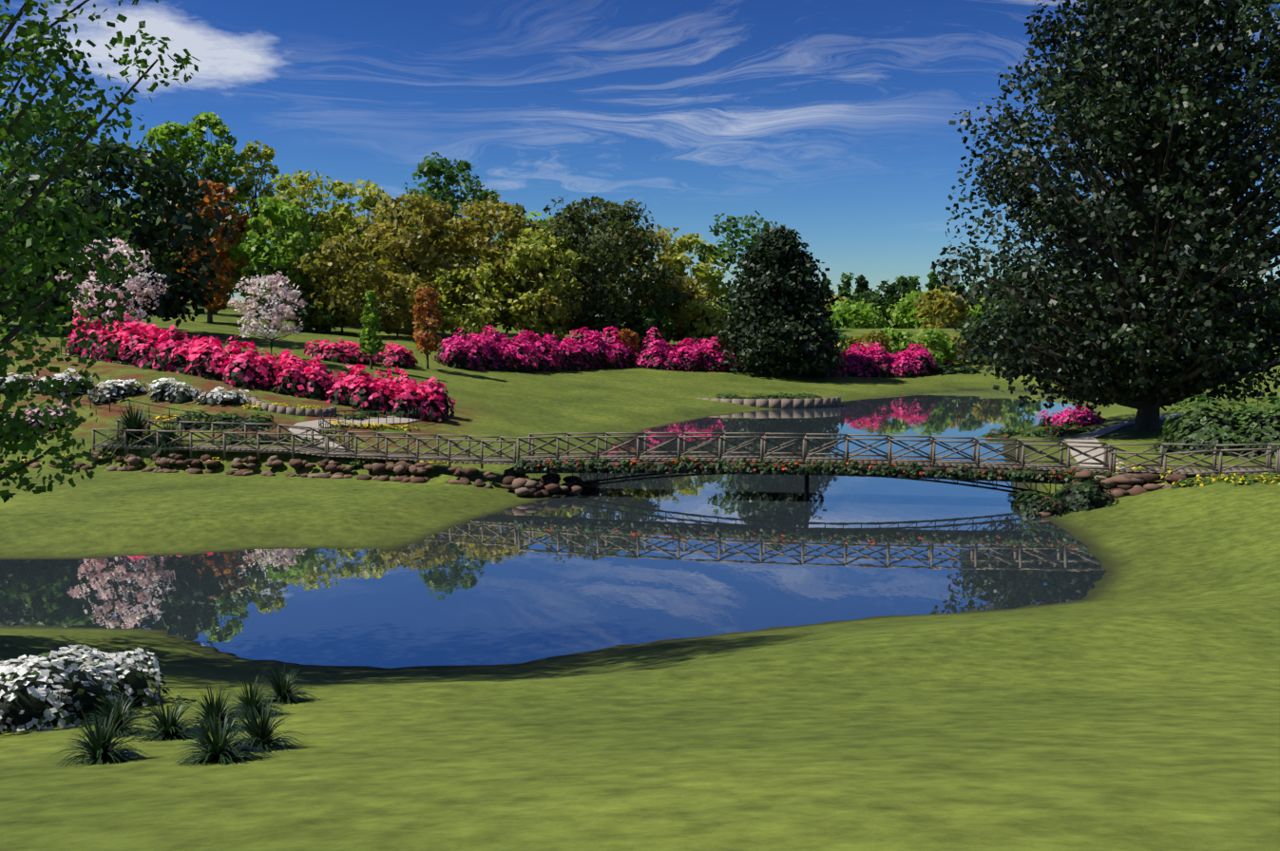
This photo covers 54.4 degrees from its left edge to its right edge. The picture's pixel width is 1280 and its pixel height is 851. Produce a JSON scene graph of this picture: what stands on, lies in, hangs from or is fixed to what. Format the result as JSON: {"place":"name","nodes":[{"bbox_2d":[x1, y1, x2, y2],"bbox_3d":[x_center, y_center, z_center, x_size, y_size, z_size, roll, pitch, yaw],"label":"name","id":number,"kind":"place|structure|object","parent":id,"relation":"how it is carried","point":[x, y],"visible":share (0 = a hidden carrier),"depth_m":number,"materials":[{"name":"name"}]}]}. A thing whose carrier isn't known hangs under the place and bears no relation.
{"place":"outdoors","nodes":[
{"label":"outdoors","id":0,"kind":"place"},
{"bbox_2d":[287,416,420,451],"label":"path","id":1,"kind":"structure","parent":0,"point":[315,423],"depth_m":72.94,"materials":[{"name":"grey stone"}]},
{"bbox_2d":[318,405,425,449],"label":"lower path handrail","id":2,"kind":"object","parent":1,"relation":"on","point":[338,419],"visible":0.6,"depth_m":72.75,"materials":[{"name":"black wood"}]},
{"bbox_2d":[0,390,1106,668],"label":"lake water","id":3,"kind":"structure","parent":0,"point":[608,565],"depth_m":41.37,"materials":[{"name":"blue liquid"}]},
{"bbox_2d":[0,301,1279,850],"bbox_3d":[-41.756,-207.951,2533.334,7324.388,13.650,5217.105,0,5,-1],"label":"lawn","id":4,"kind":"structure","parent":0,"point":[1131,702],"depth_m":19.29,"materials":[{"name":"green plant"}]},
{"bbox_2d":[0,401,75,439],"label":"white flower bush","id":5,"kind":"object","parent":4,"relation":"on","point":[53,415],"visible":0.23,"depth_m":71.00,"materials":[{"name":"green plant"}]},
{"bbox_2d":[0,164,96,317],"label":"tree","id":6,"kind":"object","parent":4,"relation":"on","point":[26,219],"visible":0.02,"depth_m":109.92,"materials":[{"name":"green plant"}]},
{"bbox_2d":[0,95,102,210],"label":"tree","id":7,"kind":"object","parent":4,"relation":"on","point":[34,117],"visible":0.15,"depth_m":182.22,"materials":[{"name":"green plant"}]},
{"bbox_2d":[0,192,130,333],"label":"tree","id":8,"kind":"object","parent":4,"relation":"on","point":[37,219],"visible":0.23,"depth_m":107.49,"materials":[{"name":"green plant"}]},
{"bbox_2d":[34,682,101,728],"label":"liriope plant","id":9,"kind":"object","parent":4,"relation":"on","point":[62,707],"visible":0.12,"depth_m":17.44,"materials":[{"name":"green plant"}]},
{"bbox_2d":[0,644,180,734],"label":"white flower bush","id":10,"kind":"object","parent":4,"relation":"on","point":[22,705],"visible":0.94,"depth_m":17.75,"materials":[{"name":"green plant"}]},
{"bbox_2d":[46,706,152,767],"bbox_3d":[-5.798,3.605,13.445,1.400,1.190,1.524,0,5,-1],"label":"liriope plant","id":11,"kind":"object","parent":4,"relation":"on","point":[100,751],"visible":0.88,"depth_m":13.39,"materials":[{"name":"green plant"}]},
{"bbox_2d":[0,0,201,503],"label":"tree","id":12,"kind":"object","parent":4,"relation":"on","point":[28,314],"visible":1,"depth_m":26.06,"materials":[{"name":"green plant"}]},
{"bbox_2d":[55,237,167,325],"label":"tree","id":13,"kind":"object","parent":4,"relation":"on","point":[129,284],"visible":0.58,"depth_m":89.67,"materials":[{"name":"petal"},{"name":"bark"}]},
{"bbox_2d":[72,687,153,739],"bbox_3d":[-6.818,4.005,16.239,1.465,1.218,1.479,3,6,34],"label":"liriope plant","id":14,"kind":"object","parent":4,"relation":"on","point":[121,715],"visible":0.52,"depth_m":16.16,"materials":[{"name":"green plant"}]},
{"bbox_2d":[2,139,240,328],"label":"tree","id":15,"kind":"object","parent":4,"relation":"on","point":[156,238],"visible":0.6,"depth_m":115.31,"materials":[{"name":"green plant"}]},
{"bbox_2d":[89,401,160,460],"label":"sago palm","id":16,"kind":"object","parent":4,"relation":"on","point":[132,421],"visible":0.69,"depth_m":66.55,"materials":[{"name":"green plant"}]},
{"bbox_2d":[0,367,250,405],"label":"white flower bushes","id":17,"kind":"object","parent":4,"relation":"on","point":[166,391],"visible":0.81,"depth_m":75.38,"materials":[{"name":"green plant"}]},
{"bbox_2d":[138,420,190,457],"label":"sago palm","id":18,"kind":"object","parent":4,"relation":"on","point":[164,440],"visible":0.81,"depth_m":65.56,"materials":[{"name":"green plant"}]},
{"bbox_2d":[128,120,208,270],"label":"tree","id":19,"kind":"object","parent":4,"relation":"on","point":[164,133],"visible":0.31,"depth_m":163.79,"materials":[{"name":"green plant"}]},
{"bbox_2d":[128,689,210,742],"bbox_3d":[-5.874,3.930,15.628,1.461,1.206,1.440,0,5,-1],"label":"liriope plant","id":20,"kind":"object","parent":4,"relation":"on","point":[170,727],"visible":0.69,"depth_m":15.61,"materials":[{"name":"green plant"}]},
{"bbox_2d":[52,388,334,447],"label":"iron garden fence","id":21,"kind":"object","parent":4,"relation":"on","point":[190,419],"visible":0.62,"depth_m":70.72,"materials":[{"name":"black"}]},
{"bbox_2d":[163,180,254,323],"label":"tree","id":22,"kind":"object","parent":4,"relation":"on","point":[210,195],"visible":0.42,"depth_m":146.50,"materials":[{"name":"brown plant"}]},
{"bbox_2d":[174,111,252,314],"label":"tree","id":23,"kind":"object","parent":4,"relation":"on","point":[200,124],"visible":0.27,"depth_m":167.29,"materials":[{"name":"green plant"}]},
{"bbox_2d":[180,683,248,733],"bbox_3d":[-5.616,4.017,16.382,1.535,1.169,1.414,0,5,-1],"label":"liriope plant","id":24,"kind":"object","parent":4,"relation":"on","point":[212,707],"visible":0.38,"depth_m":16.37,"materials":[{"name":"green plant"}]},
{"bbox_2d":[167,711,275,767],"bbox_3d":[-4.418,3.539,13.036,1.486,1.025,1.425,0,5,-1],"label":"liriope plant","id":25,"kind":"object","parent":4,"relation":"on","point":[219,748],"visible":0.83,"depth_m":12.99,"materials":[{"name":"green plant"}]},
{"bbox_2d":[20,402,476,469],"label":"yellow flower bed","id":26,"kind":"object","parent":4,"relation":"on","point":[359,464],"visible":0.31,"depth_m":66.59,"materials":[{"name":"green plant"}]},
{"bbox_2d":[220,674,289,719],"bbox_3d":[-5.620,4.178,18.049,1.468,1.184,1.414,-2,5,-21],"label":"liriope plant","id":27,"kind":"object","parent":4,"relation":"on","point":[254,702],"visible":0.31,"depth_m":17.95,"materials":[{"name":"green plant"}]},
{"bbox_2d":[228,140,283,316],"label":"tree","id":28,"kind":"object","parent":4,"relation":"on","point":[267,154],"visible":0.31,"depth_m":170.37,"materials":[{"name":"green plant"}]},
{"bbox_2d":[66,310,455,423],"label":"hedge","id":29,"kind":"object","parent":4,"relation":"on","point":[250,368],"visible":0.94,"depth_m":81.06,"materials":[{"name":"pink plant"}]},
{"bbox_2d":[221,695,306,753],"bbox_3d":[-4.290,3.647,14.086,1.469,1.108,1.268,-3,6,-36],"label":"liriope plant","id":30,"kind":"object","parent":4,"relation":"on","point":[261,730],"visible":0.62,"depth_m":14.08,"materials":[{"name":"green plant"}]},
{"bbox_2d":[227,270,307,355],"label":"tree","id":31,"kind":"object","parent":4,"relation":"on","point":[277,319],"visible":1,"depth_m":101.04,"materials":[{"name":"petal"},{"name":"bark"}]},
{"bbox_2d":[225,195,324,328],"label":"tree","id":32,"kind":"object","parent":4,"relation":"on","point":[250,247],"visible":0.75,"depth_m":145.43,"materials":[{"name":"green plant"}]},
{"bbox_2d":[255,662,318,706],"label":"liriope plant","id":33,"kind":"object","parent":4,"relation":"on","point":[284,696],"visible":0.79,"depth_m":19.53,"materials":[{"name":"green plant"}]},
{"bbox_2d":[168,409,408,447],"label":"flower bed","id":34,"kind":"object","parent":4,"relation":"on","point":[230,441],"visible":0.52,"depth_m":70.59,"materials":[{"name":"green plant"}]},
{"bbox_2d":[0,449,599,497],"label":"edging rock","id":35,"kind":"object","parent":4,"relation":"on","point":[523,485],"visible":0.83,"depth_m":61.30,"materials":[{"name":"stone"}]},
{"bbox_2d":[265,210,343,285],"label":"tree","id":36,"kind":"object","parent":4,"relation":"on","point":[318,230],"depth_m":226.86,"materials":[{"name":"green plant"}]},
{"bbox_2d":[258,170,358,313],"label":"tree","id":37,"kind":"object","parent":4,"relation":"on","point":[291,194],"visible":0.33,"depth_m":164.76,"materials":[{"name":"green plant"}]},
{"bbox_2d":[281,284,345,333],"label":"tree","id":38,"kind":"object","parent":4,"relation":"on","point":[308,325],"visible":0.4,"depth_m":145.86,"materials":[{"name":"green plant"}]},
{"bbox_2d":[283,227,388,334],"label":"tree","id":39,"kind":"object","parent":4,"relation":"on","point":[350,303],"visible":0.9,"depth_m":145.76,"materials":[{"name":"green plant"}]},
{"bbox_2d":[322,178,399,326],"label":"tree","id":40,"kind":"object","parent":4,"relation":"on","point":[368,202],"visible":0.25,"depth_m":164.73,"materials":[{"name":"green plant"}]},
{"bbox_2d":[304,337,418,368],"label":"hedge","id":41,"kind":"object","parent":4,"relation":"on","point":[400,356],"visible":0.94,"depth_m":109.67,"materials":[{"name":"pink plant"}]},
{"bbox_2d":[357,290,387,369],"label":"tree","id":42,"kind":"object","parent":4,"relation":"on","point":[370,319],"visible":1,"depth_m":106.11,"materials":[{"name":"green plant"}]},
{"bbox_2d":[353,270,440,337],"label":"tree","id":43,"kind":"object","parent":4,"relation":"on","point":[390,323],"visible":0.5,"depth_m":151.97,"materials":[{"name":"green plant"}]},
{"bbox_2d":[358,193,468,334],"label":"tree","id":44,"kind":"object","parent":4,"relation":"on","point":[430,218],"visible":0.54,"depth_m":159.88,"materials":[{"name":"green plant"}]},
{"bbox_2d":[409,286,443,369],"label":"tree","id":45,"kind":"object","parent":4,"relation":"on","point":[423,337],"visible":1,"depth_m":114.42,"materials":[{"name":"orange plant"}]},
{"bbox_2d":[395,152,499,330],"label":"tree","id":46,"kind":"object","parent":4,"relation":"on","point":[429,170],"visible":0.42,"depth_m":178.91,"materials":[{"name":"green plant"}]},
{"bbox_2d":[419,263,507,335],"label":"tree","id":47,"kind":"object","parent":4,"relation":"on","point":[452,318],"visible":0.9,"depth_m":157.31,"materials":[{"name":"green plant"}]},
{"bbox_2d":[425,195,554,333],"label":"tree","id":48,"kind":"object","parent":4,"relation":"on","point":[508,221],"visible":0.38,"depth_m":164.97,"materials":[{"name":"green plant"}]},
{"bbox_2d":[480,209,581,314],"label":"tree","id":49,"kind":"object","parent":4,"relation":"on","point":[539,214],"visible":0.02,"depth_m":232.35,"materials":[{"name":"green plant"}]},
{"bbox_2d":[488,228,584,336],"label":"tree","id":50,"kind":"object","parent":4,"relation":"on","point":[514,266],"visible":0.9,"depth_m":161.31,"materials":[{"name":"green plant"}]},
{"bbox_2d":[434,324,641,372],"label":"hedge","id":51,"kind":"object","parent":4,"relation":"on","point":[547,353],"visible":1,"depth_m":130.42,"materials":[{"name":"pink plant"}]},
{"bbox_2d":[249,395,840,416],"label":"planter walls","id":52,"kind":"structure","parent":4,"relation":"on","point":[832,402],"depth_m":117.81,"materials":[{"name":"stone"}]},
{"bbox_2d":[512,279,583,342],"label":"tree","id":53,"kind":"object","parent":4,"relation":"on","point":[564,325],"visible":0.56,"depth_m":161.47,"materials":[{"name":"green plant"}]},
{"bbox_2d":[516,194,687,338],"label":"tree","id":54,"kind":"object","parent":4,"relation":"on","point":[571,219],"visible":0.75,"depth_m":169.29,"materials":[{"name":"green plant"}]},
{"bbox_2d":[574,220,655,320],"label":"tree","id":55,"kind":"object","parent":4,"relation":"on","point":[624,272],"visible":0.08,"depth_m":230.70,"materials":[{"name":"green plant"}]},
{"bbox_2d":[616,328,639,355],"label":"shrub","id":56,"kind":"object","parent":4,"relation":"on","point":[627,335],"visible":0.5,"depth_m":146.50,"materials":[{"name":"orange plant"}]},
{"bbox_2d":[600,226,692,318],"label":"tree","id":57,"kind":"object","parent":4,"relation":"on","point":[664,257],"visible":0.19,"depth_m":229.48,"materials":[{"name":"green plant"}]},
{"bbox_2d":[620,305,675,349],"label":"tree","id":58,"kind":"object","parent":4,"relation":"on","point":[654,315],"visible":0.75,"depth_m":169.22,"materials":[{"name":"green plant"}]},
{"bbox_2d":[639,274,718,346],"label":"tree","id":59,"kind":"object","parent":4,"relation":"on","point":[684,284],"visible":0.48,"depth_m":176.12,"materials":[{"name":"green plant"}]},
{"bbox_2d":[92,419,1279,500],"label":"bridge","id":60,"kind":"structure","parent":4,"relation":"on","point":[326,451],"depth_m":58.35,"materials":[{"name":"brown wood"}]},
{"bbox_2d":[516,461,1114,479],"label":"bridge planter boxes","id":61,"kind":"object","parent":60,"relation":"attached to","point":[839,467],"visible":0.46,"depth_m":56.43,"materials":[{"name":"brown"}]},
{"bbox_2d":[514,455,1116,486],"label":"bridge planter flowers","id":62,"kind":"object","parent":61,"relation":"on","point":[968,475],"visible":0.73,"depth_m":56.68,"materials":[{"name":"green plant"}]},
{"bbox_2d":[653,232,730,318],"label":"tree","id":63,"kind":"object","parent":4,"relation":"on","point":[701,270],"visible":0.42,"depth_m":229.33,"materials":[{"name":"green plant"}]},
{"bbox_2d":[634,326,756,372],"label":"hedge","id":64,"kind":"object","parent":4,"relation":"on","point":[660,354],"visible":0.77,"depth_m":146.92,"materials":[{"name":"pink plant"}]},
{"bbox_2d":[671,297,728,345],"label":"tree","id":65,"kind":"object","parent":4,"relation":"on","point":[690,309],"visible":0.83,"depth_m":172.68,"materials":[{"name":"green plant"}]},
{"bbox_2d":[704,300,743,340],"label":"tree","id":66,"kind":"object","parent":4,"relation":"on","point":[723,305],"visible":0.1,"depth_m":178.07,"materials":[{"name":"green plant"}]},
{"bbox_2d":[693,210,777,316],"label":"tree","id":67,"kind":"object","parent":4,"relation":"on","point":[732,251],"visible":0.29,"depth_m":231.01,"materials":[{"name":"green plant"}]},
{"bbox_2d":[714,392,821,401],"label":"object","id":68,"kind":"object","parent":4,"relation":"on","point":[799,395],"visible":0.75,"depth_m":121.00,"materials":[{"name":"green plant"}]},
{"bbox_2d":[709,224,844,380],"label":"magnolia tree","id":69,"kind":"object","parent":4,"relation":"on","point":[779,273],"visible":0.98,"depth_m":147.15,"materials":[{"name":"green plant"}]},
{"bbox_2d":[831,331,854,355],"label":"bush","id":70,"kind":"object","parent":4,"relation":"on","point":[844,338],"visible":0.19,"depth_m":180.83,"materials":[{"name":"green plant"}]},
{"bbox_2d":[836,272,855,301],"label":"pine tree","id":71,"kind":"object","parent":4,"relation":"on","point":[845,289],"visible":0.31,"depth_m":619.88,"materials":[{"name":"green plant"}]},
{"bbox_2d":[821,297,887,328],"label":"bush","id":72,"kind":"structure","parent":4,"relation":"on","point":[863,315],"depth_m":420.88,"materials":[{"name":"green plant"}]},
{"bbox_2d":[844,334,875,354],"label":"bush","id":73,"kind":"object","parent":4,"relation":"on","point":[853,341],"visible":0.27,"depth_m":172.94,"materials":[{"name":"green plant"}]},
{"bbox_2d":[852,274,869,300],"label":"pine tree","id":74,"kind":"object","parent":4,"relation":"on","point":[862,283],"visible":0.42,"depth_m":598.44,"materials":[{"name":"green plant"}]},
{"bbox_2d":[802,343,936,378],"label":"hedge","id":75,"kind":"object","parent":4,"relation":"on","point":[910,361],"visible":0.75,"depth_m":158.24,"materials":[{"name":"pink plant"}]},
{"bbox_2d":[845,291,898,326],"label":"tree","id":76,"kind":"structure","parent":4,"relation":"on","point":[855,300],"depth_m":466.69,"materials":[{"name":"green plant"}]},
{"bbox_2d":[859,329,890,352],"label":"bush","id":77,"kind":"object","parent":4,"relation":"on","point":[882,338],"visible":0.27,"depth_m":167.99,"materials":[{"name":"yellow plant"}]},
{"bbox_2d":[866,279,922,328],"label":"tree","id":78,"kind":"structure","parent":4,"relation":"on","point":[891,289],"depth_m":461.29,"materials":[{"name":"green plant"}]},
{"bbox_2d":[880,326,916,354],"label":"bush","id":79,"kind":"object","parent":4,"relation":"on","point":[903,340],"visible":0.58,"depth_m":169.79,"materials":[{"name":"green plant"}]},
{"bbox_2d":[894,275,908,302],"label":"pine tree","id":80,"kind":"object","parent":4,"relation":"on","point":[901,280],"visible":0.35,"depth_m":588.42,"materials":[{"name":"green plant"}]},
{"bbox_2d":[885,289,942,328],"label":"bush","id":81,"kind":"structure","parent":4,"relation":"on","point":[905,309],"depth_m":444.14,"materials":[{"name":"green plant"}]},
{"bbox_2d":[907,275,920,294],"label":"pine tree","id":82,"kind":"object","parent":4,"relation":"on","point":[911,279],"visible":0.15,"depth_m":625.55,"materials":[{"name":"green plant"}]},
{"bbox_2d":[924,270,942,295],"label":"pine tree","id":83,"kind":"object","parent":4,"relation":"on","point":[933,282],"visible":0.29,"depth_m":563.04,"materials":[{"name":"green plant"}]},
{"bbox_2d":[914,327,956,367],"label":"bush","id":84,"kind":"object","parent":4,"relation":"on","point":[947,345],"visible":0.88,"depth_m":168.29,"materials":[{"name":"green plant"}]},
{"bbox_2d":[911,285,973,328],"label":"bush","id":85,"kind":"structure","parent":4,"relation":"on","point":[934,312],"depth_m":401.74,"materials":[{"name":"yellow plant"}]},
{"bbox_2d":[930,333,968,363],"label":"bush","id":86,"kind":"object","parent":4,"relation":"on","point":[958,352],"visible":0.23,"depth_m":171.31,"materials":[{"name":"green plant"}]},
{"bbox_2d":[930,363,980,375],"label":"green hedge","id":87,"kind":"object","parent":4,"relation":"on","point":[942,370],"visible":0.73,"depth_m":162.39,"materials":[{"name":"green plant"}]},
{"bbox_2d":[947,280,968,305],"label":"pine tree","id":88,"kind":"object","parent":4,"relation":"on","point":[958,288],"visible":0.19,"depth_m":575.03,"materials":[{"name":"green plant"}]},
{"bbox_2d":[941,297,1000,326],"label":"bush","id":89,"kind":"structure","parent":4,"relation":"on","point":[977,307],"depth_m":419.13,"materials":[{"name":"green plant"}]},
{"bbox_2d":[981,278,1051,325],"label":"tree","id":90,"kind":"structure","parent":4,"relation":"on","point":[995,306],"depth_m":409.16,"materials":[{"name":"green plant"}]},
{"bbox_2d":[977,425,1097,439],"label":"plant bed","id":91,"kind":"object","parent":4,"relation":"on","point":[1041,431],"visible":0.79,"depth_m":84.03,"materials":[{"name":"green plant"}]},
{"bbox_2d":[1007,477,1113,517],"bbox_3d":[18.057,3.168,55.480,4.156,2.471,7.877,0,5,-1],"label":"dark bush","id":92,"kind":"object","parent":4,"relation":"on","point":[1085,496],"visible":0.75,"depth_m":52.56,"materials":[{"name":"green plant"}]},
{"bbox_2d":[1011,491,1114,516],"bbox_3d":[18.509,3.294,54.332,3.716,1.241,4.089,0,5,-1],"label":"bank rock","id":93,"kind":"object","parent":4,"relation":"on","point":[1049,514],"visible":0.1,"depth_m":52.70,"materials":[{"name":"stone"}]},
{"bbox_2d":[1036,405,1108,427],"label":"flowering bush","id":94,"kind":"object","parent":4,"relation":"on","point":[1077,417],"visible":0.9,"depth_m":87.29,"materials":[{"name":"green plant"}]},
{"bbox_2d":[930,0,1279,431],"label":"tree","id":95,"kind":"object","parent":4,"relation":"on","point":[1154,339],"visible":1,"depth_m":69.62,"materials":[{"name":"green plant"}]},
{"bbox_2d":[1062,470,1217,498],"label":"rock wall","id":96,"kind":"structure","parent":4,"relation":"on","point":[1126,484],"depth_m":53.58,"materials":[{"name":"stone"}]},
{"bbox_2d":[1111,462,1279,491],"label":"yellow flower bed","id":97,"kind":"object","parent":4,"relation":"on","point":[1232,483],"visible":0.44,"depth_m":51.87,"materials":[{"name":"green plant"}]},
{"bbox_2d":[1148,394,1279,458],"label":"bush","id":98,"kind":"object","parent":4,"relation":"on","point":[1204,423],"visible":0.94,"depth_m":61.10,"materials":[{"name":"green plant"}]},
{"bbox_2d":[0,0,1279,323],"label":"sky","id":99,"kind":"structure","parent":0,"point":[828,121],"materials":[{"name":"blue"}]},
{"bbox_2d":[1063,412,1184,470],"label":"path","id":100,"kind":"structure","parent":0,"point":[1090,436],"depth_m":68.97,"materials":[{"name":"grey stone"}]},
{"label":"upper path","id":101,"kind":"structure","parent":0,"visible":0},
{"bbox_2d":[56,341,175,365],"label":"path handrail","id":102,"kind":"object","parent":101,"relation":"on","point":[118,356],"visible":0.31,"depth_m":84.79,"materials":[{"name":"black wood"}]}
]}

